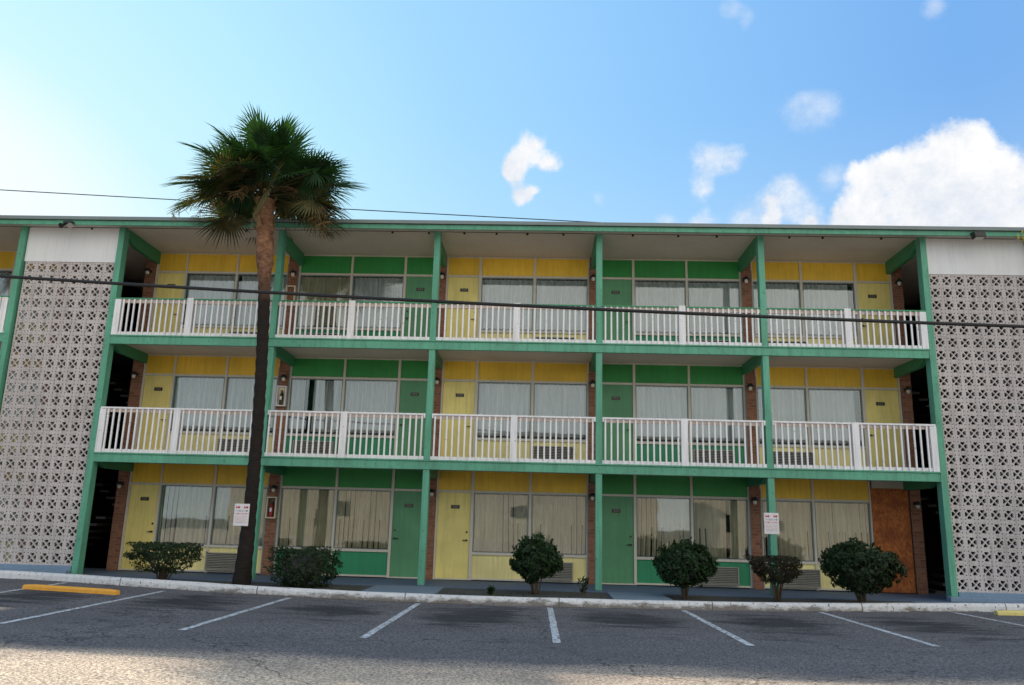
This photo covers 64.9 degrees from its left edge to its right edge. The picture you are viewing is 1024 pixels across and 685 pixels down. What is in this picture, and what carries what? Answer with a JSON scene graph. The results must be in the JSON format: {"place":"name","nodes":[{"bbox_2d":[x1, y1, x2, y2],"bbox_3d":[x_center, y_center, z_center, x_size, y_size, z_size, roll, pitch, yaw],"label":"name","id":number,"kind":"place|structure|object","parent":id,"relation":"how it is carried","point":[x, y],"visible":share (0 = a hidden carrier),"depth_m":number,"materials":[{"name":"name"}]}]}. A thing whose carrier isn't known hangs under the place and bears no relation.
{"place":"outdoors","nodes":[
{"label":"outdoors","id":0,"kind":"place"},
{"bbox_2d":[0,189,587,221],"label":"power cable","id":1,"kind":"object","parent":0,"point":[335,208],"visible":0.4,"depth_m":35.42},
{"bbox_2d":[362,585,443,593],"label":"path","id":2,"kind":"structure","parent":0,"point":[408,589],"depth_m":16.96,"materials":[{"name":"concrete"}]},
{"bbox_2d":[0,215,1023,602],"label":"motel building","id":3,"kind":"structure","parent":0,"point":[86,421],"depth_m":20.45,"materials":[{"name":"paint"}]},
{"bbox_2d":[0,270,11,307],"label":"window","id":4,"kind":"structure","parent":3,"relation":"in","point":[4,282],"depth_m":22.38,"materials":[{"name":"glass"}]},
{"bbox_2d":[0,485,21,533],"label":"window","id":5,"kind":"structure","parent":3,"relation":"in","point":[6,485],"depth_m":21.00,"materials":[{"name":"glass"}]},
{"bbox_2d":[2,373,39,427],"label":"window","id":6,"kind":"structure","parent":3,"relation":"in","point":[36,378],"depth_m":21.64,"materials":[{"name":"glass"}]},
{"bbox_2d":[20,271,53,318],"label":"window","id":7,"kind":"structure","parent":3,"relation":"in","point":[42,271],"depth_m":22.25,"materials":[{"name":"metal"}]},
{"bbox_2d":[58,221,74,227],"bbox_3d":[-11.047,-2.923,19.997,0.373,0.209,0.212,1,-13,2],"label":"floodlight","id":8,"kind":"object","parent":3,"relation":"attached to","point":[68,223],"visible":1,"depth_m":19.94,"materials":[{"name":"white metal"}]},
{"bbox_2d":[116,481,123,487],"bbox_3d":[-10.104,3.667,20.758,0.172,0.185,0.236,1,-13,2],"label":"wall lamp","id":9,"kind":"object","parent":3,"relation":"attached to","point":[119,483],"visible":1,"depth_m":20.68,"materials":[{"name":"black metal"}]},
{"bbox_2d":[130,371,137,377],"bbox_3d":[-10.029,0.864,21.392,0.172,0.185,0.236,1,-13,2],"label":"wall lamp","id":10,"kind":"object","parent":3,"relation":"attached to","point":[134,374],"visible":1,"depth_m":21.32,"materials":[{"name":"black metal"}]},
{"bbox_2d":[121,484,159,568],"bbox_3d":[-9.545,4.722,20.689,0.752,2.112,0.106,1,-13,2],"label":"door","id":11,"kind":"structure","parent":3,"relation":"in","point":[142,510],"depth_m":20.75,"materials":[{"name":"yellow metal"}]},
{"bbox_2d":[144,268,151,274],"bbox_3d":[-9.954,-1.939,22.027,0.172,0.185,0.236,1,-13,2],"label":"wall lamp","id":12,"kind":"object","parent":3,"relation":"attached to","point":[147,271],"visible":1,"depth_m":21.95,"materials":[{"name":"glass"}]},
{"bbox_2d":[136,376,172,449],"bbox_3d":[-9.470,1.919,21.323,0.752,2.113,0.106,1,-13,2],"label":"door","id":13,"kind":"structure","parent":3,"relation":"in","point":[157,389],"depth_m":21.41,"materials":[{"name":"wood"}]},
{"bbox_2d":[151,273,184,332],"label":"door","id":14,"kind":"structure","parent":3,"relation":"in","point":[178,279],"depth_m":22.06,"materials":[{"name":"yellow metal"}]},
{"bbox_2d":[155,485,212,544],"bbox_3d":[-8.425,4.443,20.787,1.358,1.471,0.149,1,-13,2],"label":"window","id":15,"kind":"structure","parent":3,"relation":"in","point":[194,503],"depth_m":20.81,"materials":[{"name":"glass"}]},
{"bbox_2d":[170,376,224,431],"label":"window","id":16,"kind":"structure","parent":3,"relation":"in","point":[202,392],"depth_m":21.48,"materials":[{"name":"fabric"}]},
{"bbox_2d":[183,273,235,325],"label":"window","id":17,"kind":"structure","parent":3,"relation":"in","point":[213,281],"depth_m":22.12,"materials":[{"name":"glass"}]},
{"bbox_2d":[204,552,236,570],"bbox_3d":[-7.225,5.540,20.367,1.050,0.430,0.140,1,-13,2],"label":"air conditioner","id":18,"kind":"object","parent":3,"relation":"attached to","point":[220,561],"visible":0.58,"depth_m":20.33,"materials":[{"name":"metal"}]},
{"bbox_2d":[217,439,248,451],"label":"air conditioner","id":19,"kind":"object","parent":3,"relation":"attached to","point":[234,445],"visible":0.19,"depth_m":20.98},
{"bbox_2d":[210,486,267,545],"bbox_3d":[-7.002,4.468,20.729,1.368,1.471,0.145,1,-13,2],"label":"window","id":20,"kind":"structure","parent":3,"relation":"in","point":[227,498],"depth_m":20.75,"materials":[{"name":"glass"}]},
{"bbox_2d":[229,331,256,333],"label":"air conditioner","id":21,"kind":"object","parent":3,"relation":"attached to","point":[234,332],"visible":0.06,"depth_m":21.64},
{"bbox_2d":[223,377,277,432],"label":"window","id":22,"kind":"structure","parent":3,"relation":"in","point":[240,391],"depth_m":21.43,"materials":[{"name":"glass"}]},
{"bbox_2d":[234,274,286,326],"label":"window","id":23,"kind":"structure","parent":3,"relation":"in","point":[248,282],"depth_m":22.05,"materials":[{"name":"glass"}]},
{"bbox_2d":[265,497,277,517],"bbox_3d":[-6.143,4.213,20.562,0.250,0.540,0.109,1,-13,2],"label":"extinguisher cabinet","id":24,"kind":"object","parent":3,"relation":"attached to","point":[271,506],"visible":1,"depth_m":20.55,"materials":[{"name":"brown metal"}]},
{"bbox_2d":[270,485,276,491],"bbox_3d":[-6.088,3.739,20.600,0.172,0.185,0.236,1,-13,2],"label":"wall lamp","id":25,"kind":"object","parent":3,"relation":"attached to","point":[273,487],"visible":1,"depth_m":20.52,"materials":[{"name":"black metal"}]},
{"bbox_2d":[275,386,287,406],"bbox_3d":[-6.068,1.410,21.196,0.250,0.540,0.109,1,-13,2],"label":"extinguisher cabinet","id":26,"kind":"object","parent":3,"relation":"attached to","point":[281,395],"visible":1,"depth_m":21.18,"materials":[{"name":"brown metal"}]},
{"bbox_2d":[285,285,295,299],"bbox_3d":[-5.996,-1.275,21.808,0.250,0.540,0.100,1,-13,2],"label":"extinguisher cabinet","id":27,"kind":"object","parent":3,"relation":"attached to","point":[290,288],"visible":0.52,"depth_m":21.82,"materials":[{"name":"metal"}]},
{"bbox_2d":[290,270,295,276],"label":"wall lamp","id":28,"kind":"object","parent":3,"relation":"attached to","point":[293,273],"visible":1,"depth_m":21.79,"materials":[{"name":"glass"}]},
{"bbox_2d":[277,488,334,547],"bbox_3d":[-5.263,4.499,20.661,1.388,1.471,0.147,1,-13,2],"label":"window","id":29,"kind":"structure","parent":3,"relation":"in","point":[302,506],"depth_m":20.68,"materials":[{"name":"glass"}]},
{"bbox_2d":[292,440,333,453],"bbox_3d":[-5.172,2.772,20.924,1.050,0.430,0.140,1,-13,2],"label":"air conditioner","id":30,"kind":"object","parent":3,"relation":"attached to","point":[315,447],"visible":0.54,"depth_m":20.90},
{"bbox_2d":[287,378,342,434],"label":"window","id":31,"kind":"structure","parent":3,"relation":"in","point":[327,396],"depth_m":21.35,"materials":[{"name":"glass"}]},
{"bbox_2d":[302,333,341,334],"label":"air conditioner","id":32,"kind":"object","parent":3,"relation":"attached to","point":[320,334],"visible":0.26,"depth_m":21.55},
{"bbox_2d":[296,275,350,327],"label":"window","id":33,"kind":"structure","parent":3,"relation":"in","point":[321,285],"depth_m":21.99,"materials":[{"name":"glass"}]},
{"bbox_2d":[333,489,390,549],"bbox_3d":[-3.810,4.525,20.602,1.398,1.471,0.144,1,-13,2],"label":"window","id":34,"kind":"structure","parent":3,"relation":"in","point":[362,507],"depth_m":20.62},
{"bbox_2d":[343,379,397,435],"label":"window","id":35,"kind":"structure","parent":3,"relation":"in","point":[359,395],"depth_m":21.30,"materials":[{"name":"glass"}]},
{"bbox_2d":[351,276,403,328],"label":"window","id":36,"kind":"structure","parent":3,"relation":"in","point":[376,287],"depth_m":21.94,"materials":[{"name":"glass"}]},
{"bbox_2d":[390,491,421,576],"bbox_3d":[-2.651,4.845,20.417,0.792,2.112,0.106,1,-13,2],"label":"door","id":37,"kind":"structure","parent":3,"relation":"in","point":[404,559],"depth_m":20.43,"materials":[{"name":"green metal"}]},
{"bbox_2d":[397,381,426,455],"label":"door","id":38,"kind":"structure","parent":3,"relation":"in","point":[413,394],"depth_m":21.12,"materials":[{"name":"wood"}]},
{"bbox_2d":[404,277,432,336],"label":"door","id":39,"kind":"structure","parent":3,"relation":"in","point":[416,287],"depth_m":21.79,"materials":[{"name":"wood"}]},
{"bbox_2d":[435,492,470,578],"bbox_3d":[-1.493,4.866,20.371,0.832,2.112,0.106,1,-13,2],"label":"door","id":40,"kind":"structure","parent":3,"relation":"in","point":[453,518],"depth_m":20.38,"materials":[{"name":"yellow metal"}]},
{"bbox_2d":[440,381,474,456],"bbox_3d":[-1.418,2.062,21.005,0.832,2.113,0.106,1,-13,2],"label":"door","id":41,"kind":"structure","parent":3,"relation":"in","point":[458,397],"depth_m":21.07,"materials":[{"name":"wood"}]},
{"bbox_2d":[446,277,478,337],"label":"door","id":42,"kind":"structure","parent":3,"relation":"in","point":[459,288],"depth_m":21.74,"materials":[{"name":"wood"}]},
{"bbox_2d":[472,493,528,552],"bbox_3d":[-0.283,4.588,20.464,1.398,1.471,0.145,1,-13,2],"label":"window","id":43,"kind":"structure","parent":3,"relation":"in","point":[491,524],"depth_m":20.49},
{"bbox_2d":[477,382,530,438],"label":"window","id":44,"kind":"structure","parent":3,"relation":"in","point":[504,398],"depth_m":21.16,"materials":[{"name":"glass"}]},
{"bbox_2d":[481,277,533,330],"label":"window","id":45,"kind":"structure","parent":3,"relation":"in","point":[493,291],"depth_m":21.80,"materials":[{"name":"glass"}]},
{"bbox_2d":[533,446,573,459],"bbox_3d":[1.062,2.884,20.678,1.050,0.430,0.140,1,-13,2],"label":"air conditioner","id":46,"kind":"object","parent":3,"relation":"attached to","point":[565,451],"visible":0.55,"depth_m":20.65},
{"bbox_2d":[535,337,573,339],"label":"air conditioner","id":47,"kind":"object","parent":3,"relation":"attached to","point":[572,338],"visible":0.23,"depth_m":21.30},
{"bbox_2d":[539,562,572,580],"bbox_3d":[0.987,5.687,20.044,1.050,0.430,0.140,1,-13,2],"label":"air conditioner","id":48,"kind":"object","parent":3,"relation":"attached to","point":[566,574],"visible":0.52,"depth_m":19.98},
{"bbox_2d":[531,494,585,554],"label":"window","id":49,"kind":"structure","parent":3,"relation":"in","point":[556,514],"depth_m":20.45,"materials":[{"name":"glass"}]},
{"bbox_2d":[533,383,586,439],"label":"window","id":50,"kind":"structure","parent":3,"relation":"in","point":[555,399],"depth_m":21.09,"materials":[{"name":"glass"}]},
{"bbox_2d":[535,278,587,331],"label":"window","id":51,"kind":"structure","parent":3,"relation":"in","point":[547,292],"depth_m":21.73,"materials":[{"name":"glass"}]},
{"bbox_2d":[602,279,631,340],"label":"door","id":52,"kind":"structure","parent":3,"relation":"in","point":[614,292],"depth_m":21.57,"materials":[{"name":"wood"}]},
{"bbox_2d":[602,385,632,460],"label":"door","id":53,"kind":"structure","parent":3,"relation":"in","point":[617,400],"depth_m":20.91,"materials":[{"name":"wood"}]},
{"bbox_2d":[602,496,633,583],"bbox_3d":[2.634,4.939,20.208,0.832,2.112,0.106,1,-13,2],"label":"door","id":54,"kind":"structure","parent":3,"relation":"in","point":[617,512],"depth_m":20.21,"materials":[{"name":"green metal"}]},
{"bbox_2d":[635,280,686,333],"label":"window","id":55,"kind":"structure","parent":3,"relation":"in","point":[670,293],"depth_m":21.64,"materials":[{"name":"glass"}]},
{"bbox_2d":[635,385,688,442],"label":"window","id":56,"kind":"structure","parent":3,"relation":"in","point":[656,401],"depth_m":21.00,"materials":[{"name":"glass"}]},
{"bbox_2d":[636,497,690,556],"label":"window","id":57,"kind":"structure","parent":3,"relation":"in","point":[673,514],"depth_m":20.35,"materials":[{"name":"glass"}]},
{"bbox_2d":[690,339,728,341],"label":"air conditioner","id":58,"kind":"object","parent":3,"relation":"attached to","point":[691,340],"visible":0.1,"depth_m":21.16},
{"bbox_2d":[692,449,732,462],"bbox_3d":[5.138,2.956,20.517,1.050,0.430,0.140,1,-13,2],"label":"air conditioner","id":59,"kind":"object","parent":3,"relation":"attached to","point":[706,455],"visible":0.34,"depth_m":20.49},
{"bbox_2d":[688,281,739,333],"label":"window","id":60,"kind":"structure","parent":3,"relation":"in","point":[699,294],"depth_m":21.58,"materials":[{"name":"glass"}]},
{"bbox_2d":[690,386,743,443],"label":"window","id":61,"kind":"structure","parent":3,"relation":"in","point":[707,402],"depth_m":20.94,"materials":[{"name":"glass"}]},
{"bbox_2d":[700,567,739,585],"bbox_3d":[5.063,5.760,19.883,1.050,0.430,0.140,1,-13,2],"label":"air conditioner","id":62,"kind":"object","parent":3,"relation":"attached to","point":[726,576],"visible":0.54,"depth_m":19.83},
{"bbox_2d":[693,498,749,559],"bbox_3d":[5.237,4.686,20.246,1.368,1.471,0.145,1,-13,2],"label":"window","id":63,"kind":"structure","parent":3,"relation":"in","point":[708,514],"depth_m":20.28,"materials":[{"name":"glass"}]},
{"bbox_2d":[747,383,753,390],"bbox_3d":[6.136,1.152,20.755,0.172,0.185,0.236,1,-13,2],"label":"wall lamp","id":64,"kind":"object","parent":3,"relation":"attached to","point":[750,385],"visible":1,"depth_m":20.67,"materials":[{"name":"black metal"}]},
{"bbox_2d":[751,497,757,503],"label":"wall lamp","id":65,"kind":"object","parent":3,"relation":"attached to","point":[754,499],"visible":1,"depth_m":20.04,"materials":[{"name":"black metal"}]},
{"bbox_2d":[764,513,778,533],"bbox_3d":[5.901,4.112,18.306,0.330,0.470,0.006,1,-13,2],"label":"tow away sign","id":66,"kind":"object","parent":3,"relation":"attached to","point":[771,523],"visible":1,"depth_m":18.30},
{"bbox_2d":[753,281,802,335],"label":"window","id":67,"kind":"structure","parent":3,"relation":"in","point":[777,295],"depth_m":21.51,"materials":[{"name":"glass"}]},
{"bbox_2d":[757,387,808,444],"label":"window","id":68,"kind":"structure","parent":3,"relation":"in","point":[786,405],"depth_m":20.86,"materials":[{"name":"glass"}]},
{"bbox_2d":[768,341,805,343],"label":"air conditioner","id":69,"kind":"object","parent":3,"relation":"attached to","point":[803,342],"visible":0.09,"depth_m":21.06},
{"bbox_2d":[762,500,814,561],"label":"window","id":70,"kind":"structure","parent":3,"relation":"in","point":[795,517],"depth_m":20.19,"materials":[{"name":"glass"}]},
{"bbox_2d":[773,451,812,464],"bbox_3d":[7.117,2.992,20.439,1.050,0.430,0.140,1,-13,2],"label":"air conditioner","id":71,"kind":"object","parent":3,"relation":"attached to","point":[798,457],"visible":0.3,"depth_m":20.41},
{"bbox_2d":[779,569,820,587],"bbox_3d":[7.042,5.795,19.805,1.050,0.430,0.140,1,-13,2],"label":"air conditioner","id":72,"kind":"object","parent":3,"relation":"attached to","point":[810,578],"visible":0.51,"depth_m":19.75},
{"bbox_2d":[802,282,856,335],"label":"window","id":73,"kind":"structure","parent":3,"relation":"in","point":[816,296],"depth_m":21.47,"materials":[{"name":"glass"}]},
{"bbox_2d":[808,388,864,446],"bbox_3d":[8.334,1.937,20.760,1.358,1.471,0.143,1,-13,2],"label":"window","id":74,"kind":"structure","parent":3,"relation":"in","point":[824,406],"depth_m":20.82,"materials":[{"name":"glass"}]},
{"bbox_2d":[814,501,871,561],"bbox_3d":[8.259,4.740,20.128,1.358,1.471,0.146,1,-13,2],"label":"window","id":75,"kind":"structure","parent":3,"relation":"in","point":[846,521],"depth_m":20.19,"materials":[{"name":"glass"}]},
{"bbox_2d":[857,283,892,344],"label":"door","id":76,"kind":"structure","parent":3,"relation":"in","point":[875,296],"depth_m":21.32,"materials":[{"name":"yellow metal"}]},
{"bbox_2d":[865,390,901,466],"bbox_3d":[9.512,2.257,20.574,0.852,2.113,0.106,1,-13,2],"label":"door","id":77,"kind":"structure","parent":3,"relation":"in","point":[882,406],"depth_m":20.66,"materials":[{"name":"wood"}]},
{"bbox_2d":[870,488,915,592],"bbox_3d":[9.430,4.890,19.945,0.920,2.500,0.018,1,-13,2],"label":"boarded door","id":78,"kind":"structure","parent":3,"relation":"in","point":[890,507],"depth_m":20.00,"materials":[{"name":"wood"}]},
{"bbox_2d":[895,279,902,285],"bbox_3d":[10.197,-1.580,21.232,0.172,0.185,0.236,1,-13,2],"label":"wall lamp","id":79,"kind":"object","parent":3,"relation":"attached to","point":[898,281],"visible":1,"depth_m":21.16,"materials":[{"name":"glass"}]},
{"bbox_2d":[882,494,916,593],"bbox_3d":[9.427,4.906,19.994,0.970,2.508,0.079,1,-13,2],"label":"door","id":80,"kind":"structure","parent":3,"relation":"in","point":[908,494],"depth_m":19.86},
{"bbox_2d":[904,386,911,393],"bbox_3d":[10.122,1.223,20.598,0.172,0.185,0.236,1,-13,2],"label":"wall lamp","id":81,"kind":"object","parent":3,"relation":"attached to","point":[908,389],"visible":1,"depth_m":20.53,"materials":[{"name":"black metal"}]},
{"bbox_2d":[913,501,921,508],"bbox_3d":[10.047,4.027,19.964,0.172,0.185,0.236,1,-13,2],"label":"wall lamp","id":82,"kind":"object","parent":3,"relation":"attached to","point":[917,503],"visible":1,"depth_m":19.89,"materials":[{"name":"black metal"}]},
{"bbox_2d":[970,231,986,239],"bbox_3d":[11.082,-2.546,19.135,0.260,0.189,0.217,1,-13,2],"label":"floodlight","id":83,"kind":"object","parent":3,"relation":"attached to","point":[978,235],"visible":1,"depth_m":19.07,"materials":[{"name":"black metal"}]},
{"bbox_2d":[0,578,1023,684],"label":"parking lot","id":84,"kind":"structure","parent":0,"point":[142,640],"depth_m":10.62,"materials":[{"name":"asphalt"}]},
{"bbox_2d":[0,582,64,592],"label":"parking line","id":85,"kind":"object","parent":84,"relation":"on","point":[22,589],"visible":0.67,"depth_m":15.17,"materials":[{"name":"paint"}]},
{"bbox_2d":[22,584,119,594],"bbox_3d":[-8.333,4.660,15.214,1.966,0.093,0.160,0,-13,10],"label":"wheel stop","id":86,"kind":"object","parent":84,"relation":"on","point":[72,589],"visible":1,"depth_m":15.14,"materials":[{"name":"concrete"}]},
{"bbox_2d":[0,591,163,623],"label":"parking line","id":87,"kind":"object","parent":84,"relation":"on","point":[75,608],"visible":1,"depth_m":12.62,"materials":[{"name":"paint"}]},
{"bbox_2d":[179,598,289,629],"bbox_3d":[-4.457,4.479,13.436,0.123,0.001,5.031,1,-13,2],"label":"parking line","id":88,"kind":"object","parent":84,"relation":"on","point":[209,621],"visible":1,"depth_m":12.76,"materials":[{"name":"paint"}]},
{"bbox_2d":[361,603,420,637],"bbox_3d":[-1.923,4.555,13.349,0.122,0.001,4.950,1,-13,3],"label":"parking line","id":89,"kind":"object","parent":84,"relation":"on","point":[379,627],"visible":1,"depth_m":12.76,"materials":[{"name":"paint"}]},
{"bbox_2d":[28,579,975,611],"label":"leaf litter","id":90,"kind":"object","parent":84,"relation":"on","point":[548,606],"visible":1,"depth_m":16.11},
{"bbox_2d":[547,608,560,642],"bbox_3d":[0.675,4.611,13.280,0.122,0.001,4.801,1,-13,2],"label":"parking line","id":91,"kind":"object","parent":84,"relation":"on","point":[554,631],"visible":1,"depth_m":12.69,"materials":[{"name":"paint"}]},
{"bbox_2d":[681,610,754,645],"bbox_3d":[3.343,4.726,13.473,0.122,0.001,4.714,1,-13,1],"label":"parking line","id":92,"kind":"object","parent":84,"relation":"on","point":[721,630],"visible":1,"depth_m":12.90,"materials":[{"name":"paint"}]},
{"bbox_2d":[819,612,937,645],"bbox_3d":[6.089,4.840,13.735,0.119,0.001,4.643,1,-13,1],"label":"parking line","id":93,"kind":"object","parent":84,"relation":"on","point":[881,629],"visible":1,"depth_m":13.19,"materials":[{"name":"paint"}]},
{"bbox_2d":[952,612,1023,625],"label":"parking line","id":94,"kind":"object","parent":84,"relation":"on","point":[988,618],"visible":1,"depth_m":14.98,"materials":[{"name":"paint"}]},
{"bbox_2d":[994,610,1023,615],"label":"wheel stop","id":95,"kind":"object","parent":84,"relation":"on","point":[1011,612],"visible":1,"depth_m":15.73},
{"bbox_2d":[0,275,1023,327],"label":"power cable","id":96,"kind":"object","parent":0,"point":[523,305],"visible":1,"depth_m":12.47,"materials":[{"name":"rubber"}]},
{"bbox_2d":[0,0,1023,226],"label":"sky","id":97,"kind":"structure","parent":0,"point":[795,112],"materials":[{"name":"blue"}]},
{"bbox_2d":[82,568,971,602],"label":"walkway","id":98,"kind":"structure","parent":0,"point":[606,588],"depth_m":18.92,"materials":[{"name":"concrete"}]},
{"bbox_2d":[172,579,893,602],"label":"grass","id":99,"kind":"structure","parent":0,"point":[482,593],"depth_m":16.77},
{"bbox_2d":[176,580,912,602],"bbox_3d":[-2.093,5.251,16.989,40.000,0.064,1.879,1,-13,2],"label":"planting strip","id":100,"kind":"object","parent":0,"point":[550,594],"visible":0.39,"depth_m":17.18,"materials":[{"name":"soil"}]},
{"bbox_2d":[122,541,207,579],"bbox_3d":[-7.498,4.758,17.338,1.634,0.944,1.418,1,-13,2],"label":"shrub","id":101,"kind":"object","parent":100,"relation":"on","point":[159,553],"visible":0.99,"depth_m":17.12,"materials":[{"name":"green plant"}]},
{"bbox_2d":[159,102,369,584],"bbox_3d":[-6.077,-0.085,18.639,4.829,10.978,4.376,-9,-16,39],"label":"palm tree","id":102,"kind":"object","parent":100,"relation":"on","point":[239,184],"visible":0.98,"depth_m":18.68,"materials":[{"name":"green plant"}]},
{"bbox_2d":[233,504,249,525],"bbox_3d":[-5.880,3.744,17.503,0.330,0.470,0.006,1,-13,2],"label":"tow away sign","id":103,"kind":"object","parent":102,"relation":"attached to","point":[241,514],"visible":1,"depth_m":17.50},
{"bbox_2d":[263,546,342,587],"bbox_3d":[-4.416,4.812,17.177,1.528,0.927,1.288,1,-13,2],"label":"shrub","id":104,"kind":"object","parent":100,"relation":"on","point":[306,565],"visible":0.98,"depth_m":16.89,"materials":[{"name":"green plant"}]},
{"bbox_2d":[486,585,495,595],"bbox_3d":[-0.434,5.117,16.604,0.208,0.234,0.167,1,-13,2],"label":"young plant","id":105,"kind":"object","parent":100,"relation":"on","point":[491,590],"visible":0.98,"depth_m":16.59,"materials":[{"name":"green plant"}]},
{"bbox_2d":[509,534,563,594],"bbox_3d":[0.518,4.713,17.124,1.200,1.348,0.976,1,-13,2],"label":"shrub","id":106,"kind":"object","parent":100,"relation":"on","point":[536,560],"visible":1,"depth_m":16.91,"materials":[{"name":"green plant"}]},
{"bbox_2d":[577,576,589,595],"bbox_3d":[1.514,5.164,17.075,0.266,0.453,0.262,-8,-16,36],"label":"young plant","id":107,"kind":"object","parent":100,"relation":"on","point":[583,589],"visible":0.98,"depth_m":17.05,"materials":[{"name":"green plant"}]},
{"bbox_2d":[651,536,719,599],"bbox_3d":[3.659,4.773,17.020,1.382,1.347,1.178,1,-13,2],"label":"shrub","id":108,"kind":"object","parent":100,"relation":"on","point":[687,564],"visible":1,"depth_m":16.76,"materials":[{"name":"green plant"}]},
{"bbox_2d":[745,554,804,601],"bbox_3d":[5.521,4.970,16.889,1.164,1.002,0.983,1,-13,2],"label":"shrub","id":109,"kind":"object","parent":100,"relation":"on","point":[780,565],"visible":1,"depth_m":16.75,"materials":[{"name":"green plant"}]},
{"bbox_2d":[818,537,906,602],"bbox_3d":[7.310,4.796,16.838,1.754,1.418,1.473,1,-13,2],"label":"shrub","id":110,"kind":"object","parent":100,"relation":"on","point":[859,567],"visible":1,"depth_m":16.55,"materials":[{"name":"green plant"}]},
{"bbox_2d":[607,592,672,600],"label":"path","id":111,"kind":"structure","parent":0,"point":[634,596],"depth_m":16.79,"materials":[{"name":"concrete"}]},
{"bbox_2d":[910,601,964,602],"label":"path","id":112,"kind":"structure","parent":0,"point":[933,602],"depth_m":17.33,"materials":[{"name":"concrete"}]},
{"label":"ground","id":113,"kind":"structure","parent":0,"visible":0},
{"bbox_2d":[0,570,1023,611],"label":"kerb","id":114,"kind":"structure","parent":113,"relation":"on","point":[541,601],"depth_m":16.14,"materials":[{"name":"paint"}]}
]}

